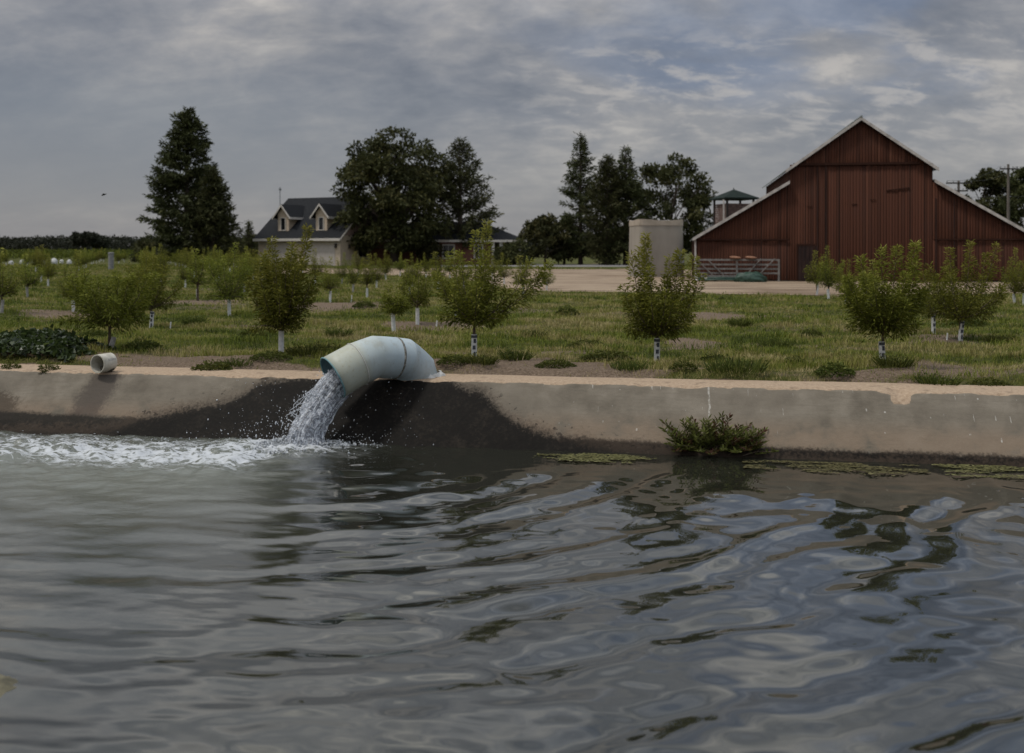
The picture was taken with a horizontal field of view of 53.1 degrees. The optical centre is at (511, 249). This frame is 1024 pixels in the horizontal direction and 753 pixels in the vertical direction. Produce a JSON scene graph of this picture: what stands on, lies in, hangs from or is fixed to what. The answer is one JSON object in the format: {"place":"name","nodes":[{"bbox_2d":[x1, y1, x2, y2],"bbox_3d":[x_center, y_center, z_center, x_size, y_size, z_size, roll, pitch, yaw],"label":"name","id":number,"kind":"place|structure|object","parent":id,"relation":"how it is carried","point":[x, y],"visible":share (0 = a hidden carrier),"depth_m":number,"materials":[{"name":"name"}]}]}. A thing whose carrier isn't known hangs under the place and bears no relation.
{"place":"outdoors","nodes":[
{"label":"outdoors","id":0,"kind":"place"},
{"bbox_2d":[0,430,1023,752],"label":"canal water","id":1,"kind":"structure","parent":0,"point":[230,596],"depth_m":7.51,"materials":[{"name":"liquid"}]},
{"bbox_2d":[0,674,17,696],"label":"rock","id":2,"kind":"object","parent":1,"relation":"in","point":[7,683],"visible":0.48,"depth_m":6.05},
{"bbox_2d":[6,433,377,455],"bbox_3d":[-4.311,2.507,13.490,5.471,0.179,1.796,0,0,0],"label":"froth","id":3,"kind":"object","parent":1,"relation":"on","point":[278,441],"visible":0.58,"depth_m":13.36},
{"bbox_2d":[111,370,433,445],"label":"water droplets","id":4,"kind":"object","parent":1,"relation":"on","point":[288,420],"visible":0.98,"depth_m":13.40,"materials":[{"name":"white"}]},
{"bbox_2d":[537,453,654,462],"bbox_3d":[1.022,2.575,12.666,1.528,0.010,0.533,0,0,11],"label":"algae mat","id":5,"kind":"object","parent":1,"relation":"on","point":[581,456],"visible":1,"depth_m":12.66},
{"bbox_2d":[742,460,930,475],"bbox_3d":[3.804,2.575,12.069,2.133,0.010,0.702,0,0,10],"label":"algae mat","id":6,"kind":"object","parent":1,"relation":"on","point":[825,469],"visible":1,"depth_m":12.08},
{"bbox_2d":[931,464,1023,478],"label":"algae mat","id":7,"kind":"object","parent":1,"relation":"on","point":[992,467],"visible":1,"depth_m":11.98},
{"bbox_2d":[0,252,1023,385],"bbox_3d":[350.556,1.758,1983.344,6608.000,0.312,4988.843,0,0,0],"label":"ground","id":8,"kind":"structure","parent":0,"point":[519,367],"depth_m":18.71,"materials":[{"name":"plant"}]},
{"bbox_2d":[0,247,26,312],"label":"young tree","id":9,"kind":"object","parent":8,"relation":"on","point":[5,290],"visible":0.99,"depth_m":28.20,"materials":[{"name":"green plant"}]},
{"bbox_2d":[17,254,45,296],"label":"young tree","id":10,"kind":"object","parent":8,"relation":"on","point":[27,282],"visible":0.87,"depth_m":37.71,"materials":[{"name":"green plant"}]},
{"bbox_2d":[37,253,58,285],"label":"young tree","id":11,"kind":"object","parent":8,"relation":"on","point":[49,270],"visible":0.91,"depth_m":49.71,"materials":[{"name":"green plant"}]},
{"bbox_2d":[0,324,117,362],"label":"vine patch","id":12,"kind":"object","parent":8,"relation":"on","point":[63,344],"visible":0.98,"depth_m":16.66,"materials":[{"name":"green plant"}]},
{"bbox_2d":[54,250,91,311],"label":"young tree","id":13,"kind":"object","parent":8,"relation":"on","point":[66,282],"visible":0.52,"depth_m":29.52,"materials":[{"name":"green plant"}]},
{"bbox_2d":[69,230,100,249],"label":"leafy tree","id":14,"kind":"object","parent":8,"relation":"on","point":[78,239],"visible":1,"depth_m":517.66,"materials":[{"name":"green plant"}]},
{"bbox_2d":[85,232,110,248],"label":"leafy tree","id":15,"kind":"object","parent":8,"relation":"on","point":[103,245],"visible":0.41,"depth_m":528.90,"materials":[{"name":"green plant"}]},
{"bbox_2d":[0,248,217,259],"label":"orchard","id":16,"kind":"object","parent":8,"relation":"on","point":[58,253],"visible":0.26,"depth_m":159.17,"materials":[{"name":"green plant"}]},
{"bbox_2d":[56,267,161,347],"bbox_3d":[-6.894,1.047,17.673,1.625,1.503,1.543,0,0,31],"label":"young tree","id":17,"kind":"object","parent":8,"relation":"on","point":[111,307],"visible":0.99,"depth_m":17.44,"materials":[{"name":"green plant"}]},
{"bbox_2d":[116,337,167,351],"bbox_3d":[-6.506,1.688,18.002,0.928,0.309,0.779,0,0,0],"label":"weed","id":18,"kind":"object","parent":8,"relation":"on","point":[148,344],"visible":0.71,"depth_m":17.91,"materials":[{"name":"green plant"}]},
{"bbox_2d":[129,236,168,262],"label":"young tree","id":19,"kind":"object","parent":8,"relation":"on","point":[142,244],"visible":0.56,"depth_m":138.83,"materials":[{"name":"green plant"}]},
{"bbox_2d":[122,253,184,327],"bbox_3d":[-8.235,0.965,23.436,1.507,1.770,1.151,0,0,-42],"label":"young tree","id":20,"kind":"object","parent":8,"relation":"on","point":[158,294],"visible":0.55,"depth_m":23.39,"materials":[{"name":"green plant"}]},
{"bbox_2d":[148,243,171,278],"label":"young tree","id":21,"kind":"object","parent":8,"relation":"on","point":[161,259],"visible":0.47,"depth_m":53.56,"materials":[{"name":"green plant"}]},
{"bbox_2d":[135,106,228,264],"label":"conifer tree","id":22,"kind":"object","parent":8,"relation":"on","point":[186,128],"visible":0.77,"depth_m":112.52,"materials":[{"name":"green plant"}]},
{"bbox_2d":[175,250,195,286],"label":"young tree","id":23,"kind":"object","parent":8,"relation":"on","point":[182,276],"visible":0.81,"depth_m":47.70,"materials":[{"name":"green plant"}]},
{"bbox_2d":[178,315,210,324],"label":"weed","id":24,"kind":"object","parent":8,"relation":"on","point":[187,320],"visible":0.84,"depth_m":24.51,"materials":[{"name":"green plant"}]},
{"bbox_2d":[184,248,214,300],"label":"young tree","id":25,"kind":"object","parent":8,"relation":"on","point":[195,280],"visible":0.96,"depth_m":36.02,"materials":[{"name":"green plant"}]},
{"bbox_2d":[190,359,232,370],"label":"weed","id":26,"kind":"object","parent":8,"relation":"on","point":[218,365],"visible":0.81,"depth_m":15.23,"materials":[{"name":"green plant"}]},
{"bbox_2d":[181,166,247,258],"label":"conifer tree","id":27,"kind":"object","parent":8,"relation":"on","point":[205,221],"visible":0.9,"depth_m":111.12,"materials":[{"name":"green plant"}]},
{"bbox_2d":[204,242,252,315],"bbox_3d":[-7.443,0.797,26.916,1.234,2.009,1.364,0,0,0],"label":"young tree","id":28,"kind":"object","parent":8,"relation":"on","point":[229,295],"visible":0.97,"depth_m":26.77,"materials":[{"name":"green plant"}]},
{"bbox_2d":[217,356,255,367],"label":"weed","id":29,"kind":"object","parent":8,"relation":"on","point":[238,363],"visible":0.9,"depth_m":15.65,"materials":[{"name":"green plant"}]},
{"bbox_2d":[231,246,260,291],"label":"young tree","id":30,"kind":"object","parent":8,"relation":"on","point":[240,266],"visible":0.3,"depth_m":42.46,"materials":[{"name":"green plant"}]},
{"bbox_2d":[240,219,257,259],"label":"conifer tree","id":31,"kind":"object","parent":8,"relation":"on","point":[249,241],"visible":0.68,"depth_m":127.85,"materials":[{"name":"green plant"}]},
{"bbox_2d":[250,350,293,361],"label":"weed","id":32,"kind":"object","parent":8,"relation":"on","point":[273,355],"visible":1,"depth_m":15.91,"materials":[{"name":"green plant"}]},
{"bbox_2d":[243,224,321,351],"bbox_3d":[-3.815,0.662,16.681,1.162,2.232,1.261,0,0,44],"label":"young tree","id":33,"kind":"object","parent":8,"relation":"on","point":[285,296],"visible":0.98,"depth_m":16.59,"materials":[{"name":"green plant"}]},
{"bbox_2d":[284,338,341,356],"bbox_3d":[-3.236,1.590,16.609,1.181,0.242,0.857,0,0,-43],"label":"weed","id":34,"kind":"object","parent":8,"relation":"on","point":[300,350],"visible":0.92,"depth_m":16.45,"materials":[{"name":"green plant"}]},
{"bbox_2d":[306,248,327,282],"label":"young tree","id":35,"kind":"object","parent":8,"relation":"on","point":[316,266],"visible":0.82,"depth_m":51.95,"materials":[{"name":"green plant"}]},
{"bbox_2d":[317,257,343,302],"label":"young tree","id":36,"kind":"object","parent":8,"relation":"on","point":[328,280],"visible":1,"depth_m":34.37,"materials":[{"name":"green plant"}]},
{"bbox_2d":[323,326,354,336],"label":"weed","id":37,"kind":"object","parent":8,"relation":"on","point":[335,332],"visible":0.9,"depth_m":20.59,"materials":[{"name":"green plant"}]},
{"bbox_2d":[333,252,349,283],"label":"young tree","id":38,"kind":"object","parent":8,"relation":"on","point":[342,270],"visible":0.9,"depth_m":53.11,"materials":[{"name":"green plant"}]},
{"bbox_2d":[0,233,691,251],"bbox_3d":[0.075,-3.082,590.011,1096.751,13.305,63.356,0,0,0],"label":"wood","id":39,"kind":"object","parent":8,"relation":"on","point":[60,242],"visible":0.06,"depth_m":568.56,"materials":[{"name":"green plant"}]},
{"bbox_2d":[345,254,362,291],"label":"young tree","id":40,"kind":"object","parent":8,"relation":"on","point":[352,280],"visible":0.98,"depth_m":42.48,"materials":[{"name":"green plant"}]},
{"bbox_2d":[355,253,376,296],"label":"young tree","id":41,"kind":"object","parent":8,"relation":"on","point":[369,279],"visible":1,"depth_m":37.64,"materials":[{"name":"green plant"}]},
{"bbox_2d":[367,253,387,286],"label":"young tree","id":42,"kind":"object","parent":8,"relation":"on","point":[376,270],"visible":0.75,"depth_m":47.66,"materials":[{"name":"green plant"}]},
{"bbox_2d":[376,250,393,279],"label":"young tree","id":43,"kind":"object","parent":8,"relation":"on","point":[389,265],"visible":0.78,"depth_m":59.93,"materials":[{"name":"green plant"}]},
{"bbox_2d":[253,188,526,265],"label":"farmhouse","id":44,"kind":"object","parent":8,"relation":"on","point":[290,218],"visible":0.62,"depth_m":116.73,"materials":[{"name":"stone"}]},
{"bbox_2d":[265,245,293,263],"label":"garage door","id":45,"kind":"structure","parent":44,"relation":"in","point":[282,248],"depth_m":116.09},
{"bbox_2d":[305,245,334,265],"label":"garage door","id":46,"kind":"structure","parent":44,"relation":"in","point":[325,251],"depth_m":113.43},
{"bbox_2d":[328,126,453,264],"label":"oak tree","id":47,"kind":"object","parent":8,"relation":"on","point":[396,209],"visible":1,"depth_m":112.96,"materials":[{"name":"green plant"}]},
{"bbox_2d":[378,284,410,331],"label":"young tree","id":48,"kind":"object","parent":8,"relation":"on","point":[393,306],"visible":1,"depth_m":22.41,"materials":[{"name":"green plant"}]},
{"bbox_2d":[395,260,439,324],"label":"young tree","id":49,"kind":"object","parent":8,"relation":"on","point":[423,300],"visible":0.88,"depth_m":24.79,"materials":[{"name":"green plant"}]},
{"bbox_2d":[411,239,444,264],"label":"shrub","id":50,"kind":"object","parent":8,"relation":"on","point":[432,247],"visible":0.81,"depth_m":115.43,"materials":[{"name":"green plant"}]},
{"bbox_2d":[428,252,447,288],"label":"young tree","id":51,"kind":"object","parent":8,"relation":"on","point":[434,263],"visible":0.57,"depth_m":45.93,"materials":[{"name":"green plant"}]},
{"bbox_2d":[436,353,470,364],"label":"weed","id":52,"kind":"object","parent":8,"relation":"on","point":[457,358],"visible":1,"depth_m":15.21,"materials":[{"name":"green plant"}]},
{"bbox_2d":[414,136,507,249],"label":"pine tree","id":53,"kind":"object","parent":8,"relation":"on","point":[467,179],"visible":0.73,"depth_m":118.07,"materials":[{"name":"green plant"}]},
{"bbox_2d":[463,351,504,365],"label":"weed","id":54,"kind":"object","parent":8,"relation":"on","point":[488,361],"visible":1,"depth_m":15.20,"materials":[{"name":"green plant"}]},
{"bbox_2d":[431,219,555,354],"bbox_3d":[-0.348,0.653,16.356,1.843,2.329,1.340,0,0,24],"label":"young tree","id":55,"kind":"object","parent":8,"relation":"on","point":[468,311],"visible":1,"depth_m":16.43,"materials":[{"name":"green plant"}]},
{"bbox_2d":[490,243,516,264],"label":"shrub","id":56,"kind":"object","parent":8,"relation":"on","point":[497,255],"visible":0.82,"depth_m":115.36,"materials":[{"name":"green plant"}]},
{"bbox_2d":[495,253,513,283],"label":"young tree","id":57,"kind":"object","parent":8,"relation":"on","point":[505,273],"visible":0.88,"depth_m":53.15,"materials":[{"name":"green plant"}]},
{"bbox_2d":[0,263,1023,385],"bbox_3d":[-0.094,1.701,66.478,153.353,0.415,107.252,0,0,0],"label":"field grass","id":58,"kind":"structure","parent":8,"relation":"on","point":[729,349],"depth_m":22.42,"materials":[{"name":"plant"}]},
{"bbox_2d":[495,346,534,360],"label":"weed","id":59,"kind":"object","parent":8,"relation":"on","point":[510,355],"visible":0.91,"depth_m":16.05,"materials":[{"name":"green plant"}]},
{"bbox_2d":[505,237,536,264],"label":"shrub","id":60,"kind":"object","parent":8,"relation":"on","point":[515,246],"visible":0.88,"depth_m":115.70,"materials":[{"name":"green plant"}]},
{"bbox_2d":[507,255,536,293],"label":"young tree","id":61,"kind":"object","parent":8,"relation":"on","point":[524,276],"visible":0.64,"depth_m":37.75,"materials":[{"name":"green plant"}]},
{"bbox_2d":[517,212,573,263],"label":"leafy tree","id":62,"kind":"object","parent":8,"relation":"on","point":[539,228],"visible":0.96,"depth_m":116.97,"materials":[{"name":"green plant"}]},
{"bbox_2d":[534,358,577,368],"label":"weed","id":63,"kind":"object","parent":8,"relation":"on","point":[563,362],"visible":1,"depth_m":15.21,"materials":[{"name":"green plant"}]},
{"bbox_2d":[547,217,589,263],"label":"leafy tree","id":64,"kind":"object","parent":8,"relation":"on","point":[576,245],"visible":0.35,"depth_m":119.57,"materials":[{"name":"green plant"}]},
{"bbox_2d":[552,131,604,264],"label":"conifer tree","id":65,"kind":"object","parent":8,"relation":"on","point":[570,192],"visible":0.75,"depth_m":119.55,"materials":[{"name":"green plant"}]},
{"bbox_2d":[566,338,607,348],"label":"weed","id":66,"kind":"object","parent":8,"relation":"on","point":[575,343],"visible":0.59,"depth_m":19.27,"materials":[{"name":"green plant"}]},
{"bbox_2d":[578,153,631,264],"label":"conifer tree","id":67,"kind":"object","parent":8,"relation":"on","point":[608,173],"visible":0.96,"depth_m":115.21,"materials":[{"name":"green plant"}]},
{"bbox_2d":[578,349,632,361],"bbox_3d":[1.559,1.762,16.955,0.979,0.243,0.856,0,0,19],"label":"weed","id":68,"kind":"object","parent":8,"relation":"on","point":[594,355],"visible":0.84,"depth_m":16.84,"materials":[{"name":"green plant"}]},
{"bbox_2d":[590,246,624,264],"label":"shrub","id":69,"kind":"object","parent":8,"relation":"on","point":[612,259],"visible":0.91,"depth_m":115.58,"materials":[{"name":"green plant"}]},
{"bbox_2d":[593,144,654,264],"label":"conifer tree","id":70,"kind":"object","parent":8,"relation":"on","point":[628,175],"visible":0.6,"depth_m":116.19,"materials":[{"name":"green plant"}]},
{"bbox_2d":[608,358,650,371],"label":"weed","id":71,"kind":"object","parent":8,"relation":"on","point":[627,366],"visible":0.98,"depth_m":15.00,"materials":[{"name":"green plant"}]},
{"bbox_2d":[278,268,1022,295],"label":"dirt yard","id":72,"kind":"structure","parent":8,"relation":"on","point":[587,280],"depth_m":52.00,"materials":[{"name":"soil"}]},
{"bbox_2d":[628,219,683,276],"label":"storage tank","id":73,"kind":"object","parent":72,"relation":"on","point":[666,236],"visible":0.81,"depth_m":66.14,"materials":[{"name":"grey metal"}]},
{"bbox_2d":[709,188,758,224],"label":"slatted tower","id":74,"kind":"structure","parent":72,"relation":"on","point":[726,210],"depth_m":83.41,"materials":[{"name":"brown wood"}]},
{"bbox_2d":[696,258,779,281],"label":"rail rack","id":75,"kind":"object","parent":72,"relation":"on","point":[737,268],"visible":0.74,"depth_m":57.07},
{"bbox_2d":[734,271,766,281],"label":"tarp heap","id":76,"kind":"object","parent":72,"relation":"on","point":[755,276],"visible":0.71,"depth_m":55.81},
{"bbox_2d":[690,115,1023,281],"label":"barn","id":77,"kind":"structure","parent":72,"relation":"on","point":[859,186],"depth_m":57.04,"materials":[{"name":"brown wood"}]},
{"bbox_2d":[796,244,816,279],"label":"small door","id":78,"kind":"structure","parent":77,"relation":"in","point":[802,250],"depth_m":57.48,"materials":[{"name":"brown wood"}]},
{"bbox_2d":[616,231,707,360],"bbox_3d":[2.321,0.774,16.111,1.302,2.151,1.154,0,0,36],"label":"young tree","id":79,"kind":"object","parent":8,"relation":"on","point":[658,325],"visible":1,"depth_m":16.05,"materials":[{"name":"green plant"}]},
{"bbox_2d":[630,151,717,246],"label":"leafy tree","id":80,"kind":"object","parent":8,"relation":"on","point":[669,174],"visible":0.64,"depth_m":117.86,"materials":[{"name":"green plant"}]},
{"bbox_2d":[669,359,698,371],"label":"weed","id":81,"kind":"object","parent":8,"relation":"on","point":[681,365],"visible":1,"depth_m":14.76,"materials":[{"name":"green plant"}]},
{"bbox_2d":[680,191,712,253],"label":"leafy tree","id":82,"kind":"object","parent":8,"relation":"on","point":[707,215],"visible":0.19,"depth_m":119.41,"materials":[{"name":"green plant"}]},
{"bbox_2d":[702,352,771,374],"bbox_3d":[3.163,1.609,14.544,0.952,0.268,1.312,0,0,34],"label":"weed","id":83,"kind":"object","parent":8,"relation":"on","point":[732,365],"visible":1,"depth_m":14.40,"materials":[{"name":"green plant"}]},
{"bbox_2d":[726,316,757,326],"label":"weed","id":84,"kind":"object","parent":8,"relation":"on","point":[740,323],"visible":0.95,"depth_m":23.78,"materials":[{"name":"green plant"}]},
{"bbox_2d":[754,336,796,347],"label":"weed","id":85,"kind":"object","parent":8,"relation":"on","point":[779,342],"visible":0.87,"depth_m":18.95,"materials":[{"name":"green plant"}]},
{"bbox_2d":[804,250,823,294],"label":"young tree","id":86,"kind":"object","parent":8,"relation":"on","point":[810,277],"visible":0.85,"depth_m":40.31,"materials":[{"name":"green plant"}]},
{"bbox_2d":[813,246,845,298],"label":"young tree","id":87,"kind":"object","parent":8,"relation":"on","point":[827,277],"visible":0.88,"depth_m":37.09,"materials":[{"name":"green plant"}]},
{"bbox_2d":[813,360,855,377],"bbox_3d":[4.527,1.668,14.357,0.599,0.238,0.714,0,0,28],"label":"weed","id":88,"kind":"object","parent":8,"relation":"on","point":[819,371],"visible":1,"depth_m":14.24,"materials":[{"name":"green plant"}]},
{"bbox_2d":[832,258,857,300],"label":"young tree","id":89,"kind":"object","parent":8,"relation":"on","point":[839,283],"visible":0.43,"depth_m":32.94,"materials":[{"name":"green plant"}]},
{"bbox_2d":[836,239,933,359],"bbox_3d":[5.674,0.844,15.569,1.403,2.016,1.472,0,0,22],"label":"young tree","id":90,"kind":"object","parent":8,"relation":"on","point":[883,313],"visible":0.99,"depth_m":15.44,"materials":[{"name":"green plant"}]},
{"bbox_2d":[868,351,919,367],"bbox_3d":[5.427,1.556,14.490,0.672,0.231,0.735,0,0,-22],"label":"weed","id":91,"kind":"object","parent":8,"relation":"on","point":[891,361],"visible":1,"depth_m":14.43,"materials":[{"name":"green plant"}]},
{"bbox_2d":[919,273,949,333],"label":"young tree","id":92,"kind":"object","parent":8,"relation":"on","point":[933,324],"visible":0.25,"depth_m":22.25,"materials":[{"name":"green plant"}]},
{"bbox_2d":[910,369,964,385],"bbox_3d":[5.740,1.731,13.727,0.735,0.231,0.672,0,0,43],"label":"weed","id":93,"kind":"object","parent":8,"relation":"on","point":[942,380],"visible":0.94,"depth_m":13.66,"materials":[{"name":"green plant"}]},
{"bbox_2d":[918,239,1009,340],"bbox_3d":[9.015,0.834,20.448,1.734,2.092,1.720,0,0,30],"label":"young tree","id":94,"kind":"object","parent":8,"relation":"on","point":[952,310],"visible":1,"depth_m":20.46,"materials":[{"name":"green plant"}]},
{"bbox_2d":[962,376,1015,385],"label":"weed","id":95,"kind":"object","parent":8,"relation":"on","point":[992,381],"visible":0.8,"depth_m":13.63,"materials":[{"name":"green plant"}]},
{"bbox_2d":[962,167,1023,225],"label":"leafy tree","id":96,"kind":"object","parent":8,"relation":"on","point":[994,186],"visible":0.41,"depth_m":122.79,"materials":[{"name":"green plant"}]},
{"bbox_2d":[980,333,1017,342],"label":"weed","id":97,"kind":"object","parent":8,"relation":"on","point":[994,337],"visible":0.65,"depth_m":19.97,"materials":[{"name":"green plant"}]},
{"bbox_2d":[1000,164,1017,219],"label":"power pole","id":98,"kind":"object","parent":8,"relation":"on","point":[1008,168],"visible":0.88,"depth_m":107.88,"materials":[{"name":"brown wood"}]},
{"bbox_2d":[997,166,1023,227],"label":"leafy tree","id":99,"kind":"object","parent":8,"relation":"on","point":[1016,213],"visible":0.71,"depth_m":117.30,"materials":[{"name":"green plant"}]},
{"bbox_2d":[997,247,1023,302],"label":"young tree","id":100,"kind":"object","parent":8,"relation":"on","point":[1012,288],"visible":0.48,"depth_m":33.89,"materials":[{"name":"green plant"}]},
{"bbox_2d":[1005,263,1023,303],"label":"young tree","id":101,"kind":"object","parent":8,"relation":"on","point":[1018,287],"visible":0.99,"depth_m":32.99,"materials":[{"name":"green plant"}]},
{"bbox_2d":[0,0,1023,247],"label":"sky","id":102,"kind":"structure","parent":0,"point":[745,90],"materials":[{"name":"grey"}]},
{"bbox_2d":[441,264,627,266],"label":"driveway","id":103,"kind":"structure","parent":0,"point":[583,265],"depth_m":112.69,"materials":[{"name":"concrete"}]},
{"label":"canal bed","id":104,"kind":"structure","parent":0,"visible":0},
{"bbox_2d":[0,364,1023,466],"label":"canal wall","id":105,"kind":"structure","parent":104,"relation":"on","point":[902,423],"depth_m":13.57,"materials":[{"name":"concrete"}]},
{"bbox_2d":[90,353,116,372],"bbox_3d":[-5.957,1.661,14.999,0.270,0.276,0.310,0,0,24],"label":"pipe stub","id":106,"kind":"object","parent":105,"relation":"on","point":[104,362],"visible":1,"depth_m":14.95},
{"bbox_2d":[320,336,445,397],"bbox_3d":[-1.747,1.665,14.154,1.921,0.971,0.734,0,0,-43],"label":"discharge pipe","id":107,"kind":"object","parent":105,"relation":"on","point":[356,365],"visible":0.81,"depth_m":13.78,"materials":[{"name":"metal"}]},
{"bbox_2d":[284,368,352,445],"bbox_3d":[-2.477,2.094,13.547,1.037,1.196,0.414,0,0,-32],"label":"water jet","id":108,"kind":"object","parent":107,"relation":"attached to","point":[320,403],"visible":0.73,"depth_m":13.46},
{"bbox_2d":[658,411,778,455],"bbox_3d":[2.586,2.302,12.855,1.501,0.546,0.914,0,0,10],"label":"waterside bush","id":109,"kind":"object","parent":105,"relation":"on","point":[738,441],"visible":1,"depth_m":12.79,"materials":[{"name":"green plant"}]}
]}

